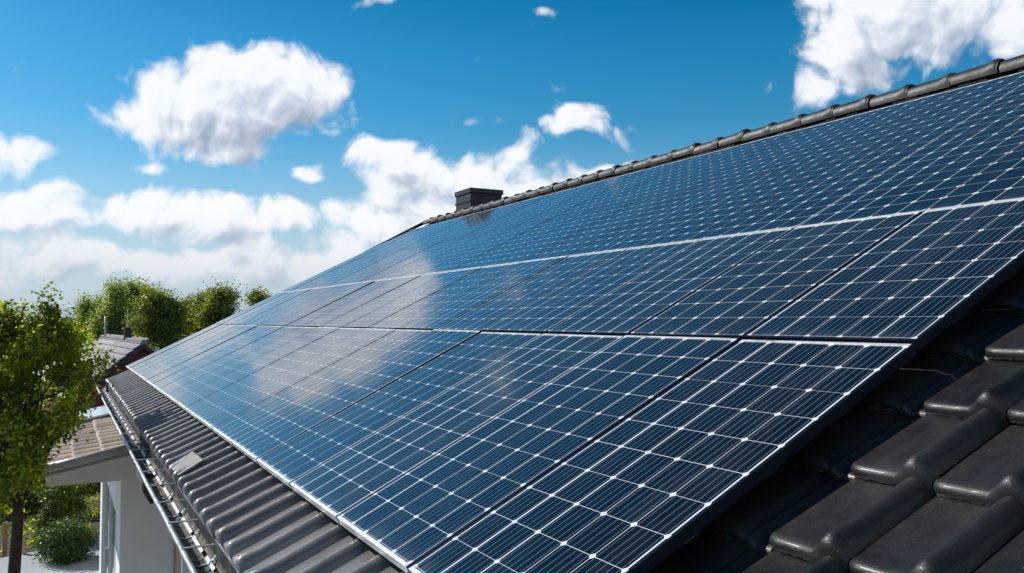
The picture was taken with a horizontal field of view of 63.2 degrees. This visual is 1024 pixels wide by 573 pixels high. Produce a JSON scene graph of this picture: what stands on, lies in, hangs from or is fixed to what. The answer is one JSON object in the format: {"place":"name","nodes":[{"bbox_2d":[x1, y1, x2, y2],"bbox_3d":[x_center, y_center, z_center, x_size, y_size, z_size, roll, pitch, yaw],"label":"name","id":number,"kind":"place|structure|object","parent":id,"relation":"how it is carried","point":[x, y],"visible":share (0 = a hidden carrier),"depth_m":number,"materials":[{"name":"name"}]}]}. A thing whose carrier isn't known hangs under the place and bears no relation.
{"place":"outdoors","nodes":[
{"label":"outdoors","id":0,"kind":"place"},
{"bbox_2d":[11,307,78,354],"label":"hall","id":1,"kind":"structure","parent":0,"point":[63,314],"depth_m":133.00,"materials":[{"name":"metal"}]},
{"bbox_2d":[0,336,178,557],"bbox_3d":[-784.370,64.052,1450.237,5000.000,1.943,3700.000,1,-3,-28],"label":"ground","id":2,"kind":"structure","parent":0,"point":[8,519],"depth_m":17.73,"materials":[{"name":"plant"}]},
{"bbox_2d":[2,522,7,557],"bbox_3d":[-9.244,4.709,15.173,0.070,0.820,0.070,1,-3,-28],"label":"wooden stake","id":3,"kind":"object","parent":2,"relation":"on","point":[5,533],"visible":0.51,"depth_m":15.15,"materials":[{"name":"brown wood"}]},
{"bbox_2d":[0,481,51,517],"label":"garden shrub","id":4,"kind":"object","parent":2,"relation":"on","point":[34,505],"visible":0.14,"depth_m":18.48,"materials":[{"name":"green plant"}]},
{"bbox_2d":[0,539,99,572],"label":"paving","id":5,"kind":"structure","parent":2,"relation":"on","point":[91,565],"depth_m":14.27,"materials":[{"name":"grey concrete"}]},
{"bbox_2d":[0,277,120,572],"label":"leafy tree","id":6,"kind":"object","parent":5,"relation":"on","point":[25,428],"visible":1,"depth_m":8.53,"materials":[{"name":"green plant"}]},
{"bbox_2d":[25,510,99,565],"bbox_3d":[-7.784,4.503,14.581,1.173,1.123,1.160,-1,-3,30],"label":"round bush","id":7,"kind":"object","parent":5,"relation":"on","point":[74,542],"visible":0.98,"depth_m":14.40,"materials":[{"name":"green plant"}]},
{"bbox_2d":[0,492,100,551],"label":"ground cover","id":8,"kind":"object","parent":2,"relation":"on","point":[29,528],"visible":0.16,"depth_m":17.74,"materials":[{"name":"green plant"}]},
{"bbox_2d":[24,483,95,541],"bbox_3d":[-8.781,4.296,16.168,0.960,1.534,1.359,0,-2,8],"label":"garden shrub","id":9,"kind":"object","parent":2,"relation":"on","point":[63,497],"visible":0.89,"depth_m":15.97,"materials":[{"name":"green plant"}]},
{"bbox_2d":[57,482,100,492],"bbox_3d":[-10.868,5.118,21.167,1.866,1.953,2.025,1,-3,-28],"label":"garden shrub","id":10,"kind":"object","parent":2,"relation":"on","point":[97,486],"visible":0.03,"depth_m":20.87,"materials":[{"name":"green plant"}]},
{"bbox_2d":[65,289,101,335],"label":"birch tree","id":11,"kind":"object","parent":2,"relation":"on","point":[82,309],"visible":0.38,"depth_m":58.27,"materials":[{"name":"green plant"}]},
{"bbox_2d":[78,506,99,520],"bbox_3d":[-9.157,5.145,18.205,1.135,1.038,1.028,-1,-2,13],"label":"garden shrub","id":12,"kind":"object","parent":2,"relation":"on","point":[96,513],"visible":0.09,"depth_m":18.14,"materials":[{"name":"green plant"}]},
{"bbox_2d":[33,309,154,417],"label":"neighbour house","id":13,"kind":"structure","parent":2,"relation":"on","point":[127,348],"depth_m":41.65,"materials":[{"name":"grey tile"}]},
{"bbox_2d":[91,290,107,314],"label":"birch tree","id":14,"kind":"object","parent":2,"relation":"on","point":[98,301],"visible":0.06,"depth_m":64.29,"materials":[{"name":"green plant"}]},
{"bbox_2d":[83,272,135,343],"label":"birch tree","id":15,"kind":"object","parent":2,"relation":"on","point":[113,312],"visible":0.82,"depth_m":55.52,"materials":[{"name":"green plant"}]},
{"bbox_2d":[108,271,148,336],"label":"birch tree","id":16,"kind":"object","parent":2,"relation":"on","point":[131,284],"visible":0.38,"depth_m":58.00,"materials":[{"name":"green plant"}]},
{"bbox_2d":[134,278,153,337],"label":"birch tree","id":17,"kind":"object","parent":2,"relation":"on","point":[146,292],"visible":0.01,"depth_m":63.94,"materials":[{"name":"green plant"}]},
{"bbox_2d":[116,277,197,350],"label":"broadleaf tree","id":18,"kind":"object","parent":2,"relation":"on","point":[161,313],"visible":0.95,"depth_m":51.29,"materials":[{"name":"green plant"}]},
{"bbox_2d":[179,306,194,338],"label":"broadleaf tree","id":19,"kind":"object","parent":2,"relation":"on","point":[188,333],"visible":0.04,"depth_m":61.35,"materials":[{"name":"green plant"}]},
{"bbox_2d":[178,291,196,337],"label":"broadleaf tree","id":20,"kind":"object","parent":2,"relation":"on","point":[185,302],"visible":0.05,"depth_m":67.37,"materials":[{"name":"green plant"}]},
{"bbox_2d":[183,285,208,336],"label":"broadleaf tree","id":21,"kind":"object","parent":2,"relation":"on","point":[199,298],"visible":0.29,"depth_m":58.08,"materials":[{"name":"green plant"}]},
{"bbox_2d":[188,277,246,329],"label":"broadleaf tree","id":22,"kind":"object","parent":2,"relation":"on","point":[219,305],"visible":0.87,"depth_m":54.87,"materials":[{"name":"green plant"}]},
{"bbox_2d":[239,284,272,306],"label":"broadleaf tree","id":23,"kind":"object","parent":2,"relation":"on","point":[255,296],"visible":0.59,"depth_m":58.29,"materials":[{"name":"green plant"}]},
{"bbox_2d":[38,54,1023,572],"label":"house","id":24,"kind":"structure","parent":2,"relation":"on","point":[914,464],"depth_m":2.79,"materials":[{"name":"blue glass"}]},
{"bbox_2d":[101,391,219,572],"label":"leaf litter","id":25,"kind":"object","parent":24,"relation":"on","point":[157,488],"visible":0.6,"depth_m":6.52,"materials":[{"name":"brown plant"}]},
{"bbox_2d":[169,451,203,476],"bbox_3d":[-2.313,1.257,5.910,0.190,0.017,0.430,-32,14,-27],"label":"roof plate","id":26,"kind":"object","parent":24,"relation":"on","point":[192,459],"visible":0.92,"depth_m":5.87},
{"bbox_3d":[0.342,-0.851,10.684,0.053,0.052,14.583,1,-3,-28],"label":"rail","id":27,"kind":"object","parent":24,"relation":"attached to","visible":0},
{"bbox_2d":[344,227,422,261],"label":"solar panel","id":28,"kind":"object","parent":27,"relation":"attached to","point":[382,244],"visible":0.66,"depth_m":17.03,"materials":[{"name":"blue glass"}]},
{"bbox_2d":[358,223,437,258],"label":"solar panel","id":29,"kind":"object","parent":27,"relation":"attached to","point":[396,242],"visible":0.65,"depth_m":16.32,"materials":[{"name":"blue glass"}]},
{"bbox_2d":[372,219,453,255],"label":"solar panel","id":30,"kind":"object","parent":27,"relation":"attached to","point":[411,238],"visible":0.65,"depth_m":15.60,"materials":[{"name":"blue glass"}]},
{"bbox_2d":[384,213,475,253],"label":"solar panel","id":31,"kind":"object","parent":27,"relation":"attached to","point":[428,234],"visible":0.75,"depth_m":14.86,"materials":[{"name":"blue glass"}]},
{"bbox_2d":[402,208,495,249],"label":"solar panel","id":32,"kind":"object","parent":27,"relation":"attached to","point":[446,230],"visible":0.69,"depth_m":14.14,"materials":[{"name":"blue glass"}]},
{"bbox_2d":[421,202,518,245],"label":"solar panel","id":33,"kind":"object","parent":27,"relation":"attached to","point":[468,224],"visible":0.69,"depth_m":13.43,"materials":[{"name":"blue glass"}]},
{"bbox_2d":[440,195,545,241],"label":"solar panel","id":34,"kind":"object","parent":27,"relation":"attached to","point":[491,219],"visible":0.72,"depth_m":12.69,"materials":[{"name":"blue glass"}]},
{"bbox_2d":[464,188,573,236],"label":"solar panel","id":35,"kind":"object","parent":27,"relation":"attached to","point":[513,215],"visible":0.66,"depth_m":11.98,"materials":[{"name":"blue glass"}]},
{"bbox_2d":[489,179,607,231],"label":"solar panel","id":36,"kind":"object","parent":27,"relation":"attached to","point":[540,209],"visible":0.7,"depth_m":11.25,"materials":[{"name":"blue glass"}]},
{"bbox_2d":[518,169,645,225],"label":"solar panel","id":37,"kind":"object","parent":27,"relation":"attached to","point":[551,213],"visible":0.71,"depth_m":10.53,"materials":[{"name":"blue glass"}]},
{"bbox_2d":[552,158,688,218],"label":"solar panel","id":38,"kind":"object","parent":27,"relation":"attached to","point":[615,191],"visible":0.69,"depth_m":9.80,"materials":[{"name":"blue glass"}]},
{"bbox_2d":[590,145,738,210],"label":"solar panel","id":39,"kind":"object","parent":27,"relation":"attached to","point":[647,187],"visible":0.65,"depth_m":9.09,"materials":[{"name":"blue glass"}]},
{"bbox_2d":[635,130,797,201],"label":"solar panel","id":40,"kind":"object","parent":27,"relation":"attached to","point":[711,168],"visible":0.73,"depth_m":8.35,"materials":[{"name":"blue glass"}]},
{"bbox_2d":[688,112,866,190],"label":"solar panel","id":41,"kind":"object","parent":27,"relation":"attached to","point":[752,166],"visible":0.7,"depth_m":7.63,"materials":[{"name":"blue glass"}]},
{"bbox_2d":[754,90,951,176],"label":"solar panel","id":42,"kind":"object","parent":27,"relation":"attached to","point":[842,140],"visible":0.7,"depth_m":6.90,"materials":[{"name":"blue glass"}]},
{"bbox_2d":[833,72,1023,160],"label":"solar panel","id":43,"kind":"object","parent":27,"relation":"attached to","point":[940,116],"visible":0.81,"depth_m":6.17,"materials":[{"name":"blue glass"}]},
{"bbox_2d":[935,84,1023,139],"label":"solar panel","id":44,"kind":"object","parent":27,"relation":"attached to","point":[1007,109],"visible":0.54,"depth_m":5.47,"materials":[{"name":"blue glass"}]},
{"bbox_2d":[0,0,1023,313],"label":"sky","id":45,"kind":"structure","parent":0,"point":[181,145],"materials":[{"name":"blue"}]},
{"bbox_3d":[-3.180,1.081,8.700,0.053,0.052,14.583,1,-3,-28],"label":"rail","id":46,"kind":"object","parent":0,"visible":0},
{"bbox_2d":[126,324,219,369],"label":"solar panel","id":47,"kind":"object","parent":46,"relation":"attached to","point":[171,346],"visible":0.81,"depth_m":15.03,"materials":[{"name":"blue glass"}]},
{"bbox_2d":[129,325,226,371],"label":"solar panel","id":48,"kind":"object","parent":46,"relation":"attached to","point":[143,363],"visible":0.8,"depth_m":14.33,"materials":[{"name":"blue glass"}]},
{"bbox_2d":[133,325,235,374],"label":"solar panel","id":49,"kind":"object","parent":46,"relation":"attached to","point":[177,351],"visible":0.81,"depth_m":13.61,"materials":[{"name":"blue glass"}]},
{"bbox_2d":[137,325,245,378],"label":"solar panel","id":50,"kind":"object","parent":46,"relation":"attached to","point":[183,353],"visible":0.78,"depth_m":12.89,"materials":[{"name":"blue glass"}]},
{"bbox_2d":[141,325,257,381],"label":"solar panel","id":51,"kind":"object","parent":46,"relation":"attached to","point":[194,353],"visible":0.81,"depth_m":12.14,"materials":[{"name":"blue glass"}]},
{"bbox_2d":[146,326,268,386],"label":"solar panel","id":52,"kind":"object","parent":46,"relation":"attached to","point":[189,362],"visible":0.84,"depth_m":11.43,"materials":[{"name":"blue glass"}]},
{"bbox_2d":[151,326,283,390],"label":"solar panel","id":53,"kind":"object","parent":46,"relation":"attached to","point":[214,357],"visible":0.84,"depth_m":10.70,"materials":[{"name":"blue glass"}]},
{"bbox_2d":[158,326,298,395],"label":"solar panel","id":54,"kind":"object","parent":46,"relation":"attached to","point":[214,365],"visible":0.75,"depth_m":9.98,"materials":[{"name":"blue glass"}]},
{"bbox_2d":[165,327,316,403],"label":"solar panel","id":55,"kind":"object","parent":46,"relation":"attached to","point":[193,385],"visible":0.83,"depth_m":9.27,"materials":[{"name":"blue glass"}]},
{"bbox_2d":[174,327,339,410],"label":"solar panel","id":56,"kind":"object","parent":46,"relation":"attached to","point":[233,376],"visible":0.83,"depth_m":8.53,"materials":[{"name":"blue glass"}]},
{"bbox_2d":[185,328,364,420],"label":"solar panel","id":57,"kind":"object","parent":46,"relation":"attached to","point":[234,389],"visible":0.81,"depth_m":7.82,"materials":[{"name":"blue glass"}]},
{"bbox_2d":[197,328,396,430],"bbox_3d":[-1.834,0.756,7.125,1.672,0.040,0.814,-29,11,-26],"label":"solar panel","id":58,"kind":"object","parent":46,"relation":"attached to","point":[247,399],"visible":0.81,"depth_m":7.08,"materials":[{"name":"blue glass"}]},
{"bbox_2d":[212,329,431,445],"bbox_3d":[-1.443,0.729,6.403,1.672,0.038,0.814,-29,11,-26],"label":"solar panel","id":59,"kind":"object","parent":46,"relation":"attached to","point":[253,417],"visible":0.82,"depth_m":6.37,"materials":[{"name":"blue glass"}]},
{"bbox_2d":[231,329,480,463],"bbox_3d":[-1.054,0.694,5.680,1.672,0.040,0.814,-29,12,-26],"label":"solar panel","id":60,"kind":"object","parent":46,"relation":"attached to","point":[254,444],"visible":0.84,"depth_m":5.62,"materials":[{"name":"blue glass"}]},
{"bbox_2d":[256,332,541,488],"bbox_3d":[-0.661,0.671,4.960,1.672,0.040,0.814,-29,11,-26],"label":"solar panel","id":61,"kind":"object","parent":46,"relation":"attached to","point":[293,459],"visible":0.8,"depth_m":4.90,"materials":[{"name":"blue glass"}]},
{"bbox_2d":[289,334,622,522],"bbox_3d":[-0.271,0.642,4.238,1.672,0.038,0.814,-29,11,-26],"label":"solar panel","id":62,"kind":"object","parent":46,"relation":"attached to","point":[341,482],"visible":0.78,"depth_m":4.17,"materials":[{"name":"blue glass"}]},
{"bbox_2d":[336,335,739,572],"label":"solar panel","id":63,"kind":"object","parent":46,"relation":"attached to","point":[405,521],"visible":0.82,"depth_m":3.42,"materials":[{"name":"blue glass"}]},
{"bbox_2d":[408,339,916,572],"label":"solar panel","id":64,"kind":"object","parent":46,"relation":"attached to","point":[651,485],"visible":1,"depth_m":2.73,"materials":[{"name":"blue glass"}]},
{"bbox_3d":[-1.903,0.381,9.420,0.053,0.052,14.583,1,-3,-28],"label":"rail","id":65,"kind":"object","parent":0,"visible":0},
{"bbox_2d":[214,292,286,324],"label":"solar panel","id":66,"kind":"object","parent":65,"relation":"attached to","point":[249,308],"visible":0.66,"depth_m":15.71,"materials":[{"name":"blue glass"}]},
{"bbox_2d":[221,290,298,324],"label":"solar panel","id":67,"kind":"object","parent":65,"relation":"attached to","point":[257,308],"visible":0.59,"depth_m":15.01,"materials":[{"name":"blue glass"}]},
{"bbox_2d":[229,289,310,324],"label":"solar panel","id":68,"kind":"object","parent":65,"relation":"attached to","point":[268,307],"visible":0.59,"depth_m":14.27,"materials":[{"name":"blue glass"}]},
{"bbox_2d":[238,288,321,324],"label":"solar panel","id":69,"kind":"object","parent":65,"relation":"attached to","point":[276,308],"visible":0.6,"depth_m":13.57,"materials":[{"name":"blue glass"}]},
{"bbox_2d":[248,286,336,325],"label":"solar panel","id":70,"kind":"object","parent":65,"relation":"attached to","point":[290,306],"visible":0.61,"depth_m":12.85,"materials":[{"name":"blue glass"}]},
{"bbox_2d":[259,283,354,325],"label":"solar panel","id":71,"kind":"object","parent":65,"relation":"attached to","point":[300,307],"visible":0.67,"depth_m":12.11,"materials":[{"name":"blue glass"}]},
{"bbox_2d":[272,281,373,325],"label":"solar panel","id":72,"kind":"object","parent":65,"relation":"attached to","point":[318,305],"visible":0.62,"depth_m":11.36,"materials":[{"name":"blue glass"}]},
{"bbox_2d":[286,279,392,326],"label":"solar panel","id":73,"kind":"object","parent":65,"relation":"attached to","point":[300,322],"visible":0.61,"depth_m":10.67,"materials":[{"name":"blue glass"}]},
{"bbox_2d":[302,275,419,326],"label":"solar panel","id":74,"kind":"object","parent":65,"relation":"attached to","point":[356,303],"visible":0.64,"depth_m":9.93,"materials":[{"name":"blue glass"}]},
{"bbox_2d":[320,272,446,327],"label":"solar panel","id":75,"kind":"object","parent":65,"relation":"attached to","point":[374,304],"visible":0.56,"depth_m":9.22,"materials":[{"name":"blue glass"}]},
{"bbox_2d":[342,267,481,327],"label":"solar panel","id":76,"kind":"object","parent":65,"relation":"attached to","point":[406,300],"visible":0.62,"depth_m":8.48,"materials":[{"name":"blue glass"}]},
{"bbox_2d":[368,263,517,328],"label":"solar panel","id":77,"kind":"object","parent":65,"relation":"attached to","point":[413,311],"visible":0.64,"depth_m":7.78,"materials":[{"name":"blue glass"}]},
{"bbox_2d":[399,256,567,329],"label":"solar panel","id":78,"kind":"object","parent":65,"relation":"attached to","point":[473,298],"visible":0.69,"depth_m":7.03,"materials":[{"name":"blue glass"}]},
{"bbox_2d":[438,249,625,331],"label":"solar panel","id":79,"kind":"object","parent":65,"relation":"attached to","point":[498,308],"visible":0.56,"depth_m":6.32,"materials":[{"name":"blue glass"}]},
{"bbox_2d":[545,228,792,335],"bbox_3d":[0.928,-0.020,4.913,1.346,0.038,0.814,-29,11,-26],"label":"solar panel","id":80,"kind":"object","parent":65,"relation":"attached to","point":[633,304],"visible":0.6,"depth_m":4.85,"materials":[{"name":"blue glass"}]},
{"bbox_2d":[628,211,921,339],"bbox_3d":[1.319,-0.049,4.191,1.346,0.038,0.814,-29,11,-26],"label":"solar panel","id":81,"kind":"object","parent":65,"relation":"attached to","point":[741,299],"visible":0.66,"depth_m":4.13,"materials":[{"name":"blue glass"}]},
{"bbox_2d":[743,198,1023,349],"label":"solar panel","id":82,"kind":"object","parent":65,"relation":"attached to","point":[920,281],"visible":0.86,"depth_m":3.37,"materials":[{"name":"blue glass"}]},
{"bbox_3d":[-1.268,0.032,9.777,0.053,0.052,14.583,1,-3,-28],"label":"rail","id":83,"kind":"object","parent":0,"visible":0},
{"bbox_2d":[484,240,698,333],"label":"solar panel","id":84,"kind":"object","parent":83,"relation":"attached to","point":[542,315],"visible":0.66,"depth_m":5.59,"materials":[{"name":"blue glass"}]},
{"bbox_3d":[-0.819,-0.214,10.030,0.053,0.052,14.583,1,-3,-28],"label":"rail","id":85,"kind":"object","parent":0,"visible":0},
{"bbox_2d":[279,260,353,292],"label":"solar panel","id":86,"kind":"object","parent":85,"relation":"attached to","point":[315,276],"visible":0.54,"depth_m":16.34,"materials":[{"name":"blue glass"}]},
{"bbox_2d":[289,257,367,291],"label":"solar panel","id":87,"kind":"object","parent":85,"relation":"attached to","point":[327,275],"visible":0.5,"depth_m":15.65,"materials":[{"name":"blue glass"}]},
{"bbox_2d":[301,254,381,289],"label":"solar panel","id":88,"kind":"object","parent":85,"relation":"attached to","point":[338,273],"visible":0.52,"depth_m":14.92,"materials":[{"name":"blue glass"}]},
{"bbox_2d":[312,250,399,288],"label":"solar panel","id":89,"kind":"object","parent":85,"relation":"attached to","point":[351,271],"visible":0.59,"depth_m":14.18,"materials":[{"name":"blue glass"}]},
{"bbox_2d":[326,247,415,286],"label":"solar panel","id":90,"kind":"object","parent":85,"relation":"attached to","point":[368,268],"visible":0.5,"depth_m":13.47,"materials":[{"name":"blue glass"}]},
{"bbox_2d":[341,242,438,284],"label":"solar panel","id":91,"kind":"object","parent":85,"relation":"attached to","point":[359,278],"visible":0.57,"depth_m":12.74,"materials":[{"name":"blue glass"}]},
{"bbox_2d":[358,238,459,282],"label":"solar panel","id":92,"kind":"object","parent":85,"relation":"attached to","point":[404,262],"visible":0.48,"depth_m":12.02,"materials":[{"name":"blue glass"}]},
{"bbox_2d":[376,232,486,280],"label":"solar panel","id":93,"kind":"object","parent":85,"relation":"attached to","point":[428,257],"visible":0.56,"depth_m":11.29,"materials":[{"name":"blue glass"}]},
{"bbox_2d":[397,226,515,277],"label":"solar panel","id":94,"kind":"object","parent":85,"relation":"attached to","point":[450,255],"visible":0.57,"depth_m":10.57,"materials":[{"name":"blue glass"}]},
{"bbox_2d":[421,219,549,274],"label":"solar panel","id":95,"kind":"object","parent":85,"relation":"attached to","point":[478,250],"visible":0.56,"depth_m":9.84,"materials":[{"name":"blue glass"}]},
{"bbox_2d":[451,212,585,270],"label":"solar panel","id":96,"kind":"object","parent":85,"relation":"attached to","point":[505,248],"visible":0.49,"depth_m":9.13,"materials":[{"name":"blue glass"}]},
{"bbox_2d":[483,202,632,266],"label":"solar panel","id":97,"kind":"object","parent":85,"relation":"attached to","point":[551,238],"visible":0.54,"depth_m":8.39,"materials":[{"name":"blue glass"}]},
{"bbox_2d":[523,191,686,261],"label":"solar panel","id":98,"kind":"object","parent":85,"relation":"attached to","point":[595,232],"visible":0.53,"depth_m":7.67,"materials":[{"name":"blue glass"}]},
{"bbox_2d":[570,178,750,255],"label":"solar panel","id":99,"kind":"object","parent":85,"relation":"attached to","point":[637,230],"visible":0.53,"depth_m":6.95,"materials":[{"name":"blue glass"}]},
{"bbox_2d":[628,161,831,248],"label":"solar panel","id":100,"kind":"object","parent":85,"relation":"attached to","point":[700,223],"visible":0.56,"depth_m":6.22,"materials":[{"name":"blue glass"}]},
{"bbox_2d":[702,140,933,238],"bbox_3d":[2.033,-0.627,5.538,1.440,0.038,0.821,-29,11,-26],"label":"solar panel","id":101,"kind":"object","parent":85,"relation":"attached to","point":[798,203],"visible":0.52,"depth_m":5.49,"materials":[{"name":"blue glass"}]},
{"bbox_2d":[797,121,1023,226],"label":"solar panel","id":102,"kind":"object","parent":85,"relation":"attached to","point":[922,179],"visible":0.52,"depth_m":4.76,"materials":[{"name":"blue glass"}]},
{"bbox_2d":[924,142,1023,210],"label":"solar panel","id":103,"kind":"object","parent":85,"relation":"attached to","point":[1000,179],"visible":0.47,"depth_m":4.11,"materials":[{"name":"blue glass"}]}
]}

